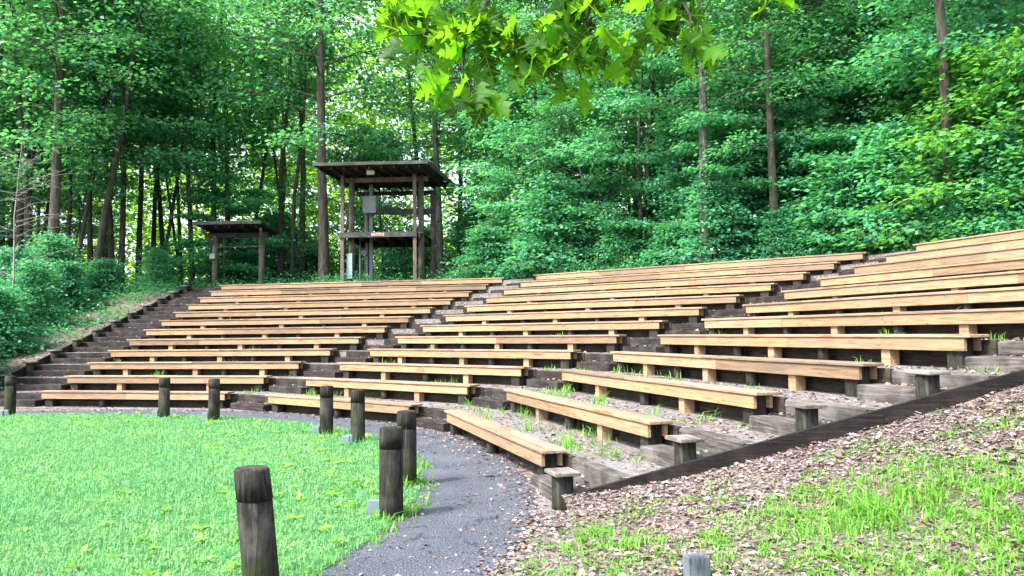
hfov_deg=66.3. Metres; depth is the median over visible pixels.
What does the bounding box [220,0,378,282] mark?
slender tree
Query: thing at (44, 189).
slender tree
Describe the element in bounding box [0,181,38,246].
understorey tree
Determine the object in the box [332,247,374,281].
shrub
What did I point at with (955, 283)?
bench
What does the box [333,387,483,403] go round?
retaining board
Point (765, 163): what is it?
understorey tree
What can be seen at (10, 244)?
slender tree
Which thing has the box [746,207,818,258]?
shrub
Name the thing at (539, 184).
shrub
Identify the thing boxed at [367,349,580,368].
bench
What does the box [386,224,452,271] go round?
shrub
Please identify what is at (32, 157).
slender tree
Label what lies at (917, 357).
retaining board
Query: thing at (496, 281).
bench
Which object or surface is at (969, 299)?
bench
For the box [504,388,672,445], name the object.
bench
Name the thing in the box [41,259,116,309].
shrub
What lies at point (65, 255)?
shrub
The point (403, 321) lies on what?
bench
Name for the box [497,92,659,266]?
understorey tree
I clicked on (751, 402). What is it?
bench
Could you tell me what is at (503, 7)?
broadleaf tree
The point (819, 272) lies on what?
retaining board
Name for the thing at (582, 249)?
shrub
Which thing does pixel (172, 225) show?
slender tree
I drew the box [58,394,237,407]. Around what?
retaining board
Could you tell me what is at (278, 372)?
retaining board
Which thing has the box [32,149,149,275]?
understorey tree
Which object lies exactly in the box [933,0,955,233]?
slender tree
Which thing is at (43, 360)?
edge board
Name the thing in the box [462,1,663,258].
broadleaf tree
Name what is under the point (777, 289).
retaining board
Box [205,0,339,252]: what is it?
slender tree
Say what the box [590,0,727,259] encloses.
slender tree
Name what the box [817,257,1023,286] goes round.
bench
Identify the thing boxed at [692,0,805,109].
slender tree
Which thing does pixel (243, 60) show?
broadleaf tree
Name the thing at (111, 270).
shrub
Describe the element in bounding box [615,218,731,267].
shrub
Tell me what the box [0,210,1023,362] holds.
ground cover
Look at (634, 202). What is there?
broadleaf tree
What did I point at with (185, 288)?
capped post
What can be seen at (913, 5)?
understorey tree
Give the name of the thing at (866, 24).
slender tree
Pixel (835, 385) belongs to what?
retaining board
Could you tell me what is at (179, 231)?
slender tree
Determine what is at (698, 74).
slender tree
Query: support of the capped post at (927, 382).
on the terrace ground at (606, 460)
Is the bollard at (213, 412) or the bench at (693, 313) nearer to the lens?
the bollard at (213, 412)
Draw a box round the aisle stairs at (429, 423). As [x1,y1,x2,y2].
[417,249,915,431]
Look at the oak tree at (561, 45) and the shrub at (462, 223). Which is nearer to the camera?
the oak tree at (561, 45)
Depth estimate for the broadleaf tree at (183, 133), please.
38.11 m
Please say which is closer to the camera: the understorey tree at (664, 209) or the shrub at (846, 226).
the shrub at (846, 226)
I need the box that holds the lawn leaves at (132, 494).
[0,412,348,575]
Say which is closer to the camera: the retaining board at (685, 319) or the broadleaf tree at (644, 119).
the retaining board at (685, 319)
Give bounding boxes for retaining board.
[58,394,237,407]
[70,378,275,390]
[93,363,309,375]
[113,351,339,362]
[131,339,367,349]
[148,328,392,339]
[163,318,415,328]
[177,309,437,319]
[189,301,454,311]
[201,293,474,303]
[212,286,488,296]
[222,283,492,290]
[284,404,427,421]
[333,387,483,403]
[354,369,536,384]
[384,353,585,367]
[411,337,629,351]
[435,323,671,337]
[458,310,710,324]
[463,430,574,468]
[469,297,746,313]
[497,286,780,303]
[506,275,811,295]
[522,269,836,287]
[523,404,681,446]
[551,255,866,279]
[578,382,787,419]
[629,363,893,393]
[677,339,999,366]
[721,323,1023,339]
[762,301,1023,316]
[801,284,1023,300]
[840,271,1007,285]
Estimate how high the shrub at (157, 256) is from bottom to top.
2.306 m
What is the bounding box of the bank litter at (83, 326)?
[0,293,161,373]
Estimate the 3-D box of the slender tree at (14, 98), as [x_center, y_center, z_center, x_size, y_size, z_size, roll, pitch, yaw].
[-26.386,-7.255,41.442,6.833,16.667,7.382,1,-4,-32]
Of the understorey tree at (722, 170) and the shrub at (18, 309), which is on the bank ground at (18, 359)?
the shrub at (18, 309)
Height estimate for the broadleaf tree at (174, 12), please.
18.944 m
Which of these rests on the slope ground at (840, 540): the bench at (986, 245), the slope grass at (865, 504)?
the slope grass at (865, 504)
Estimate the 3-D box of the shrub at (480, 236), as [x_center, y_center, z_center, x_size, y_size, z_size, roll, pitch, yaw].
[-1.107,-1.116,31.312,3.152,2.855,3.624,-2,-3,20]
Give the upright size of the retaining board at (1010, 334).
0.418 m
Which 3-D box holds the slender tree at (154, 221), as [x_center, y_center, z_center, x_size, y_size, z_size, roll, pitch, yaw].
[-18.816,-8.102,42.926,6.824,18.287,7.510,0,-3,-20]
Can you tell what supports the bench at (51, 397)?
on the terrace ground at (606, 460)
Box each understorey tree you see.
[0,88,60,245]
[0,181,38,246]
[15,170,130,264]
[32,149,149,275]
[161,169,303,284]
[267,122,417,278]
[328,129,429,276]
[424,48,630,273]
[465,115,603,255]
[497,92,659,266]
[499,150,654,260]
[526,38,716,266]
[542,132,690,262]
[626,118,787,226]
[627,170,728,261]
[628,104,740,259]
[636,102,731,203]
[652,68,834,258]
[653,53,818,258]
[663,109,777,256]
[683,81,898,238]
[709,28,901,203]
[720,113,852,249]
[734,78,859,234]
[751,0,859,194]
[766,120,906,247]
[802,0,1023,193]
[807,10,968,207]
[817,0,1023,174]
[872,0,1023,110]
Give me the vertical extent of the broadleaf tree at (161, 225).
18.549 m
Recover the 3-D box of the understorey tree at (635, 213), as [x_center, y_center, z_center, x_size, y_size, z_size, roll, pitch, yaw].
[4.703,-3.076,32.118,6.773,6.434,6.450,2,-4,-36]
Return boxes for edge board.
[9,285,190,376]
[571,369,1023,495]
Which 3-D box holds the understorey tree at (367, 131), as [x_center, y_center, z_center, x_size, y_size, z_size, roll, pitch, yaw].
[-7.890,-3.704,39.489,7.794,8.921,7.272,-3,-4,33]
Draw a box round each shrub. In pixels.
[0,244,72,315]
[0,257,75,332]
[0,280,43,347]
[0,284,62,351]
[0,310,17,371]
[6,283,57,317]
[22,230,103,307]
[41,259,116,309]
[73,256,136,294]
[126,245,187,287]
[127,247,179,289]
[186,231,271,284]
[196,249,273,285]
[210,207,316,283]
[242,217,311,280]
[265,229,338,278]
[286,239,344,280]
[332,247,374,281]
[361,247,430,280]
[383,247,451,279]
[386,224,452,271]
[425,198,514,278]
[440,224,518,279]
[444,227,470,272]
[484,170,604,277]
[487,234,554,279]
[535,199,624,273]
[565,214,620,268]
[582,216,670,270]
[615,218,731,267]
[629,196,734,265]
[644,173,765,264]
[711,172,793,259]
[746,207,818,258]
[771,149,923,256]
[775,215,866,257]
[805,174,900,254]
[807,114,979,254]
[877,179,958,251]
[906,183,1014,242]
[937,122,1023,238]
[959,144,1023,237]
[965,141,1023,236]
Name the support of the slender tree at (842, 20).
on the hill ground
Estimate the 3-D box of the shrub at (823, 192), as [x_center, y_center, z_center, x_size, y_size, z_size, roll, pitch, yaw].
[9.923,-2.034,23.204,4.467,4.046,5.137,1,-4,-29]
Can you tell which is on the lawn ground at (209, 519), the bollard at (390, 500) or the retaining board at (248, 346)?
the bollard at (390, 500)
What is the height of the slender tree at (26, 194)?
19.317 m
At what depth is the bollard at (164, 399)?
15.69 m
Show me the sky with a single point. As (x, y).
(356, 17)
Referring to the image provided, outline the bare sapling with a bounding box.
[0,144,77,287]
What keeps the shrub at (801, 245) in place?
on the hill ground
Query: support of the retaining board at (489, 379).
on the terrace ground at (606, 460)
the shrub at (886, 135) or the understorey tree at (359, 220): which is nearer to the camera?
the shrub at (886, 135)
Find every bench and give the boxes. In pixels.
[38,390,234,408]
[64,375,271,391]
[87,361,305,376]
[108,348,336,362]
[126,337,364,350]
[143,326,390,339]
[159,316,413,328]
[173,307,434,319]
[186,299,454,311]
[198,291,472,303]
[209,284,489,296]
[219,278,505,290]
[265,394,422,417]
[303,377,479,404]
[337,362,531,385]
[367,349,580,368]
[395,335,625,352]
[420,320,667,337]
[443,307,706,324]
[444,409,566,474]
[464,295,743,313]
[484,283,777,304]
[502,272,809,295]
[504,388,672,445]
[518,262,839,287]
[534,252,868,279]
[559,369,778,424]
[610,351,884,396]
[657,334,989,368]
[701,307,1023,333]
[742,286,1023,316]
[781,270,1023,301]
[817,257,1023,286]
[851,246,1023,273]
[882,237,1023,261]
[913,229,1023,250]
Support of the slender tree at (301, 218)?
on the hill ground
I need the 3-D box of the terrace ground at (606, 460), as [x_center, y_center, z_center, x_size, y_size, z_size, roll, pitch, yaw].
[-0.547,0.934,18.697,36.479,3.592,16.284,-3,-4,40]
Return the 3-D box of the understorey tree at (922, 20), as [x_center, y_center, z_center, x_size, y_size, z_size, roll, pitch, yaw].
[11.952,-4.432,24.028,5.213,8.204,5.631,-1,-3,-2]
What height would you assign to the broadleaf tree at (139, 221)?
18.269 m
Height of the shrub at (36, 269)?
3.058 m
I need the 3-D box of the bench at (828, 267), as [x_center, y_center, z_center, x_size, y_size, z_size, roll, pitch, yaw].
[4.352,-0.221,23.423,10.429,0.444,0.284,-3,-4,39]
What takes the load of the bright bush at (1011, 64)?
on the hill ground
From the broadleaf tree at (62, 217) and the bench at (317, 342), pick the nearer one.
the bench at (317, 342)
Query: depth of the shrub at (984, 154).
19.05 m
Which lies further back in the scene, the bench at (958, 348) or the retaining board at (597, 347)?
the retaining board at (597, 347)
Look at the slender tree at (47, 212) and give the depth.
39.98 m
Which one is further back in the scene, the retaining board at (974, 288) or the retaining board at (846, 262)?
the retaining board at (846, 262)
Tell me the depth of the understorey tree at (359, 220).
42.23 m
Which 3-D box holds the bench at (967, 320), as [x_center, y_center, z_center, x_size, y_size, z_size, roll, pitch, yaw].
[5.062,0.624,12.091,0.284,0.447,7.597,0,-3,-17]
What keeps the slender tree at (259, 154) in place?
on the hill ground
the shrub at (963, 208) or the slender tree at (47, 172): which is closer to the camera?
the shrub at (963, 208)
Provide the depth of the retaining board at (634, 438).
9.84 m
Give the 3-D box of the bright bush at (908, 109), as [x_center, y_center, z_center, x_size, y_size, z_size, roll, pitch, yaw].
[12.968,-3.370,23.110,6.413,6.613,5.734,-1,-3,11]
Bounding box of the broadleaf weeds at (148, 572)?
[0,411,420,575]
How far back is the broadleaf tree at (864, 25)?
28.62 m
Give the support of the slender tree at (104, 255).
on the bank ground at (18, 359)
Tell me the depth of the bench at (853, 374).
10.25 m
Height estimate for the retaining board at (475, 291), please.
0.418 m
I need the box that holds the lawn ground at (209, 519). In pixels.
[0,415,420,575]
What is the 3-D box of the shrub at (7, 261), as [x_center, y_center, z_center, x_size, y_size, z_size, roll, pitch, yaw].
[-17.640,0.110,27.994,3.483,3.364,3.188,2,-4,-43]
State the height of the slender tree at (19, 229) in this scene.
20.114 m
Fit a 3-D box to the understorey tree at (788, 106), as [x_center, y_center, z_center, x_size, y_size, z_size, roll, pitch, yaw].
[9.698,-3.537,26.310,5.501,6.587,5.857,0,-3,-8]
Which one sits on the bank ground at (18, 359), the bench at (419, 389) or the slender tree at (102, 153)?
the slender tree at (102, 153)
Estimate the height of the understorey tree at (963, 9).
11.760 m
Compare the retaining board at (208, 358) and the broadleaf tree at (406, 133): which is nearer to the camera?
the retaining board at (208, 358)
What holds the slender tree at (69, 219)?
on the bank ground at (18, 359)
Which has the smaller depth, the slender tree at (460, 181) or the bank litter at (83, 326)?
the bank litter at (83, 326)
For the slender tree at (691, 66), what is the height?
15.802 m
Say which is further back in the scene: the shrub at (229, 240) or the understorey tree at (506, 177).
the shrub at (229, 240)
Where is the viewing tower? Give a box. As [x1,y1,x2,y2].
[312,160,454,281]
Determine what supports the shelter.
on the hill ground
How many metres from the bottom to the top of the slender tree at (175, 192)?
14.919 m
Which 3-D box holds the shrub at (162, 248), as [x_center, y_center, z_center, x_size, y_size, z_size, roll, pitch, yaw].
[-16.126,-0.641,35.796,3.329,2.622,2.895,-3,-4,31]
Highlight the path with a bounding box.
[16,410,536,575]
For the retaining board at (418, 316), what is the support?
on the terrace ground at (606, 460)
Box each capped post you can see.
[0,374,11,384]
[22,361,38,370]
[47,350,61,358]
[69,339,83,346]
[89,329,102,337]
[108,320,120,327]
[125,312,136,319]
[140,305,151,311]
[154,298,165,304]
[168,291,178,297]
[180,285,189,293]
[544,467,580,511]
[665,434,704,464]
[785,401,827,431]
[904,369,950,398]
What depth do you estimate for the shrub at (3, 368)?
21.34 m
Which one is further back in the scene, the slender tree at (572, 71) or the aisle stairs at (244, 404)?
the slender tree at (572, 71)
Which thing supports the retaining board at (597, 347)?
on the terrace ground at (606, 460)
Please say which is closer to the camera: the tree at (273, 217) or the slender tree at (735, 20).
the slender tree at (735, 20)
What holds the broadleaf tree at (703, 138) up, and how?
on the hill ground
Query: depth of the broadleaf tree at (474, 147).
39.31 m
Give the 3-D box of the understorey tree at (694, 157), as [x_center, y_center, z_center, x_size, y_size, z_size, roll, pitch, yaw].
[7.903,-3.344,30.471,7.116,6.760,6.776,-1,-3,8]
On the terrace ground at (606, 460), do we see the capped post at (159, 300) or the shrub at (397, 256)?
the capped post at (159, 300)
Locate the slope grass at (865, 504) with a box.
[504,398,1023,575]
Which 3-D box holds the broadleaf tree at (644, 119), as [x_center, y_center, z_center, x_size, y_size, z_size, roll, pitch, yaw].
[4.033,-7.036,34.418,7.364,14.965,7.175,1,-4,-31]
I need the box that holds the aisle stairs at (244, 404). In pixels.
[230,278,535,411]
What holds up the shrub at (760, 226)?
on the hill ground
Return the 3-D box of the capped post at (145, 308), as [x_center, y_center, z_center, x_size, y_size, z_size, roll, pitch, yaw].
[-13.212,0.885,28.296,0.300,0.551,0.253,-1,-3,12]
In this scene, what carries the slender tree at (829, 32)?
on the hill ground
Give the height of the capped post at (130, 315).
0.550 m
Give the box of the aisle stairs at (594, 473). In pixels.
[531,341,1023,500]
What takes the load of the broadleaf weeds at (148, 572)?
on the lawn ground at (209, 519)
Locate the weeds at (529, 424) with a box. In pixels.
[117,272,1005,575]
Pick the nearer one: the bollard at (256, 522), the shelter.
the bollard at (256, 522)
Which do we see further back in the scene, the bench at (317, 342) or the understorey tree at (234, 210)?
the understorey tree at (234, 210)
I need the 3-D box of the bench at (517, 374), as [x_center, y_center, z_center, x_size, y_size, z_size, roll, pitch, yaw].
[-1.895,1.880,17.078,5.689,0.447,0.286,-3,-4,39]
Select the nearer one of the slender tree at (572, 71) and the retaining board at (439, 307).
the retaining board at (439, 307)
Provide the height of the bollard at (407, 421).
0.920 m
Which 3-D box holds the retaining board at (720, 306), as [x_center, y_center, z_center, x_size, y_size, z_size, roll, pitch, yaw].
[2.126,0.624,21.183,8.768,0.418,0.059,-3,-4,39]
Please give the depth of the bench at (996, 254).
15.43 m
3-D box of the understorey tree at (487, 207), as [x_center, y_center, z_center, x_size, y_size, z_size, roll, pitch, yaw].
[0.926,-4.769,33.605,9.793,10.541,8.494,-2,-3,21]
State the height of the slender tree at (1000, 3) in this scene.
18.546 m
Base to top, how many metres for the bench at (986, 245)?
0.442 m
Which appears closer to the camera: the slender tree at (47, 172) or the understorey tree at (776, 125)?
the understorey tree at (776, 125)
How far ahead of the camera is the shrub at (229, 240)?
42.26 m
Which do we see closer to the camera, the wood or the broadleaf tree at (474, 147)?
the broadleaf tree at (474, 147)
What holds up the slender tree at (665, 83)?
on the hill ground
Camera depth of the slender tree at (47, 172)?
40.97 m
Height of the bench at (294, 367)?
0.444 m
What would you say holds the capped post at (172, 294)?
on the terrace ground at (606, 460)
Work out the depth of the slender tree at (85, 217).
34.62 m
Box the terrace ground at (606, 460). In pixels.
[0,250,1017,511]
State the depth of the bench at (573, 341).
18.07 m
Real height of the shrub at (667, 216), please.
3.530 m
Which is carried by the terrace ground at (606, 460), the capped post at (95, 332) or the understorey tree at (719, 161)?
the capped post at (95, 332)
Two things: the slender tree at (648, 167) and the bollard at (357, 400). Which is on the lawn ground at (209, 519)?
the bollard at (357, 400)
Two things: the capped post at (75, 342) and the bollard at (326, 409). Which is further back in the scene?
the capped post at (75, 342)
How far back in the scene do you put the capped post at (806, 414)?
7.28 m
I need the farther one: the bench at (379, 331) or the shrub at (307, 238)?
the shrub at (307, 238)
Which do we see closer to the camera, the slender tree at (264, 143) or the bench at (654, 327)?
the bench at (654, 327)
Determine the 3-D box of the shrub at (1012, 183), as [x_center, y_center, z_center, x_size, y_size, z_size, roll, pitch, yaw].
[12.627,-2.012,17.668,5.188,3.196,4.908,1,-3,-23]
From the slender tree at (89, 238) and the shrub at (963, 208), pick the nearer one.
the shrub at (963, 208)
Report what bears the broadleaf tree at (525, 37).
on the hill ground
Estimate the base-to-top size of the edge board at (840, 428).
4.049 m
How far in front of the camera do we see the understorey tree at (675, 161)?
28.26 m
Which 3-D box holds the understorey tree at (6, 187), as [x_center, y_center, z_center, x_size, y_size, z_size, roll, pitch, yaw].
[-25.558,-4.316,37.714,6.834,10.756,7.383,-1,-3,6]
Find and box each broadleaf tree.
[0,0,190,302]
[0,0,256,292]
[0,18,87,264]
[0,25,112,226]
[23,0,212,285]
[73,5,238,247]
[74,0,205,286]
[106,0,269,286]
[113,0,293,279]
[157,0,291,220]
[170,0,456,281]
[227,22,356,214]
[334,0,466,276]
[336,0,523,278]
[405,0,564,275]
[418,0,553,259]
[448,0,614,220]
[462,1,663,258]
[529,2,726,258]
[540,2,682,264]
[592,0,843,262]
[621,0,754,175]
[663,0,902,256]
[752,0,980,138]
[770,0,967,182]
[800,0,1023,176]
[803,0,1023,122]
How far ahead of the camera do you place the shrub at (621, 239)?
27.99 m
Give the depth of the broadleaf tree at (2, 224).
45.78 m
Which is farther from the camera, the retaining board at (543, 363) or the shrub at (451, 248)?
the shrub at (451, 248)
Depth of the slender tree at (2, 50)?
33.13 m
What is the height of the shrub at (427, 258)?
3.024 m
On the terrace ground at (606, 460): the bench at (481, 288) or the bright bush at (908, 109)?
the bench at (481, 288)
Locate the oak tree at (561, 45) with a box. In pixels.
[371,0,1006,128]
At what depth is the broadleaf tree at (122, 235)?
36.31 m
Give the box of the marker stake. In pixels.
[683,552,710,575]
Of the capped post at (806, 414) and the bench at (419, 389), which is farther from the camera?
the bench at (419, 389)
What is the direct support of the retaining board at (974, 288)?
on the terrace ground at (606, 460)
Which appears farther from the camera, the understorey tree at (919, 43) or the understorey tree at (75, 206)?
the understorey tree at (75, 206)
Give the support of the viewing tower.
on the hill ground
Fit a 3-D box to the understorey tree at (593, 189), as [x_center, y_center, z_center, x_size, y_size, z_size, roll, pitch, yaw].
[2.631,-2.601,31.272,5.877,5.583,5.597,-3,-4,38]
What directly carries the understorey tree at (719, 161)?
on the hill ground
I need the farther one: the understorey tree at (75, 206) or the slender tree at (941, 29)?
the understorey tree at (75, 206)
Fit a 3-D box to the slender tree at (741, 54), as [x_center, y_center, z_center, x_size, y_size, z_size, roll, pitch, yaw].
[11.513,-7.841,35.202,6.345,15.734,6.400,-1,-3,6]
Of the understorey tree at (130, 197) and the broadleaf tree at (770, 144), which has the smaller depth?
the broadleaf tree at (770, 144)
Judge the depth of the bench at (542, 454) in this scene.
9.81 m
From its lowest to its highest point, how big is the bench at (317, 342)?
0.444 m
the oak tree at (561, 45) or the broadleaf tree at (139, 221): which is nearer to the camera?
the oak tree at (561, 45)
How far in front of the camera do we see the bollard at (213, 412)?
15.14 m
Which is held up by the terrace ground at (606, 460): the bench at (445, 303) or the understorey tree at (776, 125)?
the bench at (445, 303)
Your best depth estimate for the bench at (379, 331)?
23.51 m
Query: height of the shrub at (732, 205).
3.825 m
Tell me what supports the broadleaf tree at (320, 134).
on the hill ground
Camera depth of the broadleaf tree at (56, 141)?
31.34 m
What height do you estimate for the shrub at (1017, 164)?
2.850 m
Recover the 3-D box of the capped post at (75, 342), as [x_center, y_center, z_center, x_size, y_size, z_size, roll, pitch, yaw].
[-13.201,1.822,23.745,0.302,0.551,0.252,-1,-3,12]
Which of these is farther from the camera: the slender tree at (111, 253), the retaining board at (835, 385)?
the slender tree at (111, 253)
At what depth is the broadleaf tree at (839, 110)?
25.38 m
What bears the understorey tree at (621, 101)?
on the hill ground
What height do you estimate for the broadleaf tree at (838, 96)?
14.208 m
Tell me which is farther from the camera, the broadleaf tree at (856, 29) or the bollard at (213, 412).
the broadleaf tree at (856, 29)
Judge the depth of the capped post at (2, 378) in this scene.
20.25 m
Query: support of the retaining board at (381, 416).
on the terrace ground at (606, 460)
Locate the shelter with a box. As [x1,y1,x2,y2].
[192,220,280,287]
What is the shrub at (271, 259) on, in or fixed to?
on the bank ground at (18, 359)
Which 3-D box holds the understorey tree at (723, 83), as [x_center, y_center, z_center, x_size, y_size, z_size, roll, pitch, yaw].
[8.320,-3.924,27.164,7.154,7.700,6.205,-2,-3,18]
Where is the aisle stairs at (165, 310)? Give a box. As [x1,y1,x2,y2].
[0,287,221,406]
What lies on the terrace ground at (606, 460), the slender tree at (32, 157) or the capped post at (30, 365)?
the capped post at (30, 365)
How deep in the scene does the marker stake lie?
4.72 m
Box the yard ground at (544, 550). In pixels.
[0,408,585,575]
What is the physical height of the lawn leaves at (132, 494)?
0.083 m
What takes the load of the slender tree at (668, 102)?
on the hill ground
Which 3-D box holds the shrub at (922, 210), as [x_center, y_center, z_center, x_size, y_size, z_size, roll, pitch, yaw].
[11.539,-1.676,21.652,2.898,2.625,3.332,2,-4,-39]
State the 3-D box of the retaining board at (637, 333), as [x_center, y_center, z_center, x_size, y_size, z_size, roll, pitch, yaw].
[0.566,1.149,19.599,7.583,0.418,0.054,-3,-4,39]
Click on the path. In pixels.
(442, 534)
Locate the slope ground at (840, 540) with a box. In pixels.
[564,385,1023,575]
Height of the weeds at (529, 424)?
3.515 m
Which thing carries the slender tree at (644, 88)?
on the hill ground
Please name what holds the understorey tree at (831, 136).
on the hill ground
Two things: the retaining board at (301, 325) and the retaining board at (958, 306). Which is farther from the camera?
the retaining board at (301, 325)
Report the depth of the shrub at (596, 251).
32.28 m
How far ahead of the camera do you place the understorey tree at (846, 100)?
26.91 m
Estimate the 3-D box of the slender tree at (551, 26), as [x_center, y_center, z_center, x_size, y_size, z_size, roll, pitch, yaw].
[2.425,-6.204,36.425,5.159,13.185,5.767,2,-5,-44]
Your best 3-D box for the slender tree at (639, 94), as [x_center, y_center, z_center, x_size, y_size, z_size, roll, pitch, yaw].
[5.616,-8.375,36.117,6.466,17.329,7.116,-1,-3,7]
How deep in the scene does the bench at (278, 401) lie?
15.38 m
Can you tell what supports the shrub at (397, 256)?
on the hill ground
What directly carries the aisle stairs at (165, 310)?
on the terrace ground at (606, 460)
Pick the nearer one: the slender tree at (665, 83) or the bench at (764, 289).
the bench at (764, 289)
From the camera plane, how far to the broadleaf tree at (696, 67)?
37.77 m
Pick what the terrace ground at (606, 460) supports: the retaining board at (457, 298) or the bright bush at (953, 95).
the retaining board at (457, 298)
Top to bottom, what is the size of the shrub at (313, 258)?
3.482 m
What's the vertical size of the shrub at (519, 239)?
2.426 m
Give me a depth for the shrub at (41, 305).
28.20 m
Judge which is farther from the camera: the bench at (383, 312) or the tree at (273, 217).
the tree at (273, 217)
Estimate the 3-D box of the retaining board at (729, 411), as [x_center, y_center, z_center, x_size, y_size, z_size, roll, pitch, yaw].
[2.046,1.561,11.309,0.055,0.418,6.048,0,-3,-17]
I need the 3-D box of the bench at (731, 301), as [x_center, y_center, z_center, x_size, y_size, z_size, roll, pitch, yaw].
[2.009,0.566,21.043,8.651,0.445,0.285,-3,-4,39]
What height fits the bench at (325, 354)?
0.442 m
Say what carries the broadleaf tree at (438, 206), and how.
on the hill ground
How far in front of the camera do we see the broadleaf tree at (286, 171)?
48.13 m
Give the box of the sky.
[4,0,746,284]
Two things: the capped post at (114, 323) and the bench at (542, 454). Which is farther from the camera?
the capped post at (114, 323)
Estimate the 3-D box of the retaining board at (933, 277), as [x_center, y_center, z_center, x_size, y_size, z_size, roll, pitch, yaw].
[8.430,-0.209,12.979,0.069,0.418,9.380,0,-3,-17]
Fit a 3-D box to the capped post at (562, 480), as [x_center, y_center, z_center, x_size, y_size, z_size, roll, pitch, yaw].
[0.475,1.957,7.325,0.253,0.506,0.302,0,-3,-17]
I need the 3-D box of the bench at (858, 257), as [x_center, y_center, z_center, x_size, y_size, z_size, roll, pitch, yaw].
[5.132,-0.484,24.215,11.021,0.443,0.286,-3,-4,39]
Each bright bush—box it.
[836,34,1022,254]
[852,66,1012,222]
[865,15,1023,242]
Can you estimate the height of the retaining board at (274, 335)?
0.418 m
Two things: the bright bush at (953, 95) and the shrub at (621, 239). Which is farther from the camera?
the shrub at (621, 239)
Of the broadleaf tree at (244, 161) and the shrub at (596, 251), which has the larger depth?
the broadleaf tree at (244, 161)
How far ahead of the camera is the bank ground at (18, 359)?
26.52 m
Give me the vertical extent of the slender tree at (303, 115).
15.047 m
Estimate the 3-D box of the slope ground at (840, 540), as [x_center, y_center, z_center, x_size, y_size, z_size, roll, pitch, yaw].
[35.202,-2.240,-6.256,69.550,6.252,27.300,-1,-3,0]
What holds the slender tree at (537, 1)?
on the hill ground
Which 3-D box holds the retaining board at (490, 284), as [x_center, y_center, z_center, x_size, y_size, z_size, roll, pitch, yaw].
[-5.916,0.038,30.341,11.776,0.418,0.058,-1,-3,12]
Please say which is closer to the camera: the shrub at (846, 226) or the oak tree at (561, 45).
the oak tree at (561, 45)
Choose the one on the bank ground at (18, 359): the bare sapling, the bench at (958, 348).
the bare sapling
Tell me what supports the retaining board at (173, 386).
on the terrace ground at (606, 460)
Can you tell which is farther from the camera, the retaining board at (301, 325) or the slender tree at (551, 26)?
the slender tree at (551, 26)
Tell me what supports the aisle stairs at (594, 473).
on the terrace ground at (606, 460)
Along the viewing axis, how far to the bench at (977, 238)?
17.36 m
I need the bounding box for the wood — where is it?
[5,0,909,285]
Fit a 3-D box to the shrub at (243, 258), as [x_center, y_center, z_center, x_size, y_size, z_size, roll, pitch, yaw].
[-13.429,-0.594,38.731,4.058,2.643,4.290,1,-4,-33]
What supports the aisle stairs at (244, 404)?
on the terrace ground at (606, 460)
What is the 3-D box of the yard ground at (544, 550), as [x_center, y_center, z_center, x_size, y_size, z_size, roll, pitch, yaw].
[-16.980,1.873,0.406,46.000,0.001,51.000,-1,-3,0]
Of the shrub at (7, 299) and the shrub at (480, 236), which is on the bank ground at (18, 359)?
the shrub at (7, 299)
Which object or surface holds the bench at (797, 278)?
on the terrace ground at (606, 460)
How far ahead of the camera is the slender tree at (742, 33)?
37.15 m
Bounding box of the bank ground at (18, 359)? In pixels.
[0,289,179,376]
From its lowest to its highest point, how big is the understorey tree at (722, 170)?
7.427 m
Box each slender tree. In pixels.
[0,0,74,257]
[0,0,96,97]
[0,0,103,255]
[0,0,129,249]
[0,5,64,161]
[0,102,85,255]
[1,0,125,251]
[1,0,127,244]
[1,21,104,260]
[5,5,78,228]
[17,0,172,286]
[21,0,180,266]
[24,0,188,289]
[47,26,150,258]
[90,10,175,275]
[111,38,210,268]
[113,0,228,246]
[122,9,239,282]
[132,16,239,280]
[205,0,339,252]
[210,0,375,282]
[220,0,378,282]
[223,54,316,276]
[245,0,370,282]
[405,0,514,269]
[449,17,547,262]
[477,0,604,223]
[508,22,607,173]
[525,0,610,175]
[575,0,711,260]
[582,7,672,261]
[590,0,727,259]
[621,0,727,260]
[623,38,698,221]
[624,1,751,180]
[641,19,738,157]
[647,0,802,251]
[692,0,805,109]
[709,0,813,112]
[726,5,770,105]
[745,0,903,159]
[757,0,907,213]
[834,11,930,122]
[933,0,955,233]
[999,1,1006,211]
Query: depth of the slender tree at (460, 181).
42.88 m
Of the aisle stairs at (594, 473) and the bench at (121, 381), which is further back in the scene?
the bench at (121, 381)
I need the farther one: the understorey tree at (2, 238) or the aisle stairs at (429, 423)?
the understorey tree at (2, 238)
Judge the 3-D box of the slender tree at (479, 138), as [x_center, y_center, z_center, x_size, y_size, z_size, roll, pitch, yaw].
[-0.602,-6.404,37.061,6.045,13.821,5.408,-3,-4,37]
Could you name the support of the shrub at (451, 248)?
on the hill ground
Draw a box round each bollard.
[0,376,16,416]
[152,378,169,417]
[202,379,219,419]
[234,465,278,575]
[312,386,333,434]
[341,389,364,444]
[367,426,402,519]
[397,410,416,485]

